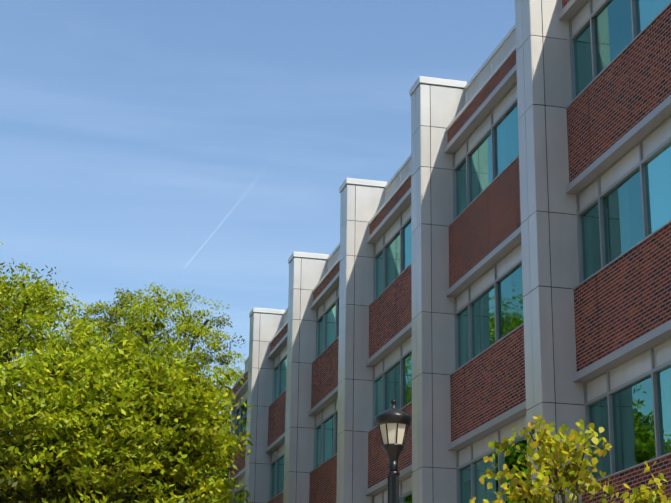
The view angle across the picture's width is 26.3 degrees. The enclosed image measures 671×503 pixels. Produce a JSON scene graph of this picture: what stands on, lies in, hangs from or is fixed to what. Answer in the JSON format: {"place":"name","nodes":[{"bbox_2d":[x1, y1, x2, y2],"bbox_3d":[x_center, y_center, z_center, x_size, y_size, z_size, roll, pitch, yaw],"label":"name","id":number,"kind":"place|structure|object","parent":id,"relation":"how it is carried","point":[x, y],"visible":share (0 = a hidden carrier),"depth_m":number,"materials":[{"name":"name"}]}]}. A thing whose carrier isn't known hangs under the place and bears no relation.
{"place":"outdoors","nodes":[
{"label":"outdoors","id":0,"kind":"place"},
{"bbox_2d":[0,242,157,502],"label":"tree","id":1,"kind":"object","parent":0,"point":[28,318],"depth_m":60.29,"materials":[{"name":"green plant"}]},
{"bbox_2d":[0,0,514,399],"bbox_3d":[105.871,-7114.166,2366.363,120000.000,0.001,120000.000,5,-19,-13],"label":"cloud","id":2,"kind":"structure","parent":0,"point":[195,161],"depth_m":20306.68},
{"bbox_2d":[0,0,514,435],"label":"sky","id":3,"kind":"structure","parent":0,"point":[382,13],"materials":[{"name":"blue"}]},
{"bbox_2d":[248,0,582,502],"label":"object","id":4,"kind":"object","parent":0,"point":[431,312],"visible":0.12,"depth_m":37.16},
{"bbox_2d":[249,76,466,317],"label":"pier caps","id":5,"kind":"object","parent":4,"relation":"on","point":[434,81],"visible":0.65,"depth_m":45.44,"materials":[{"name":"white concrete"}]},
{"bbox_2d":[469,414,670,502],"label":"young tree","id":6,"kind":"object","parent":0,"point":[546,441],"depth_m":13.78,"materials":[{"name":"green plant"}]},
{"label":"ground","id":7,"kind":"structure","parent":0,"visible":0},
{"bbox_2d":[29,468,128,502],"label":"tree","id":8,"kind":"object","parent":7,"relation":"on","point":[61,497],"depth_m":91.34,"materials":[{"name":"green plant"}]},
{"bbox_2d":[0,319,254,502],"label":"tree","id":9,"kind":"object","parent":7,"relation":"on","point":[85,383],"depth_m":46.19,"materials":[{"name":"green plant"}]},
{"bbox_2d":[11,282,246,502],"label":"tree","id":10,"kind":"object","parent":7,"relation":"on","point":[151,306],"depth_m":78.22,"materials":[{"name":"green plant"}]},
{"bbox_2d":[134,470,228,502],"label":"tree","id":11,"kind":"object","parent":7,"relation":"on","point":[195,496],"visible":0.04,"depth_m":84.46,"materials":[{"name":"green plant"}]},
{"bbox_2d":[244,0,586,502],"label":"pillars","id":12,"kind":"structure","parent":7,"relation":"on","point":[433,348],"depth_m":36.34,"materials":[{"name":"grey concrete"}]},
{"bbox_2d":[229,0,670,495],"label":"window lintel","id":13,"kind":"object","parent":12,"relation":"attached to","point":[642,128],"visible":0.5,"depth_m":33.20,"materials":[{"name":"grey concrete"}]},
{"bbox_2d":[242,48,651,496],"bbox_3d":[2.058,5.691,39.984,0.761,17.991,54.697,5,-19,-13],"label":"brick backing","id":14,"kind":"object","parent":7,"relation":"on","point":[488,242],"visible":0.06,"depth_m":30.93,"materials":[{"name":"red brick"}]},
{"bbox_2d":[233,25,515,388],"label":"copings","id":15,"kind":"object","parent":14,"relation":"on","point":[487,80],"visible":0.23,"depth_m":38.00,"materials":[{"name":"metal"}]},
{"bbox_2d":[245,30,515,370],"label":"parapet wall","id":16,"kind":"structure","parent":14,"relation":"attached to","point":[495,60],"depth_m":37.64,"materials":[{"name":"grey concrete"}]},
{"bbox_2d":[230,0,670,502],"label":"brick bands","id":17,"kind":"object","parent":14,"relation":"attached to","point":[618,294],"visible":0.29,"depth_m":30.41,"materials":[{"name":"red brick"}]},
{"bbox_2d":[232,0,670,502],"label":"window frames","id":18,"kind":"structure","parent":14,"relation":"attached to","point":[653,371],"depth_m":33.28,"materials":[{"name":"grey metal"}]},
{"bbox_2d":[234,0,670,502],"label":"window glass","id":19,"kind":"object","parent":18,"relation":"in","point":[633,427],"visible":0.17,"depth_m":29.24,"materials":[{"name":"teal glass"}]},
{"bbox_2d":[234,0,670,502],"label":"transom panels","id":20,"kind":"object","parent":18,"relation":"attached to","point":[640,364],"visible":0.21,"depth_m":32.27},
{"bbox_2d":[237,2,670,502],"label":"sill flashing","id":21,"kind":"object","parent":14,"relation":"on","point":[661,227],"visible":0.19,"depth_m":28.46,"materials":[{"name":"grey metal"}]},
{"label":"pavement","id":22,"kind":"structure","parent":0,"visible":0},
{"bbox_2d":[375,399,411,502],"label":"street lamp","id":23,"kind":"object","parent":22,"relation":"on","point":[393,423],"visible":1,"depth_m":16.84,"materials":[{"name":"black metal"}]},
{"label":"brick walls","id":24,"kind":"object","parent":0,"visible":0},
{"bbox_2d":[228,389,235,500],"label":"end wall frames","id":25,"kind":"structure","parent":24,"relation":"on","point":[232,414],"depth_m":67.12,"materials":[{"name":"grey metal"}]}
]}

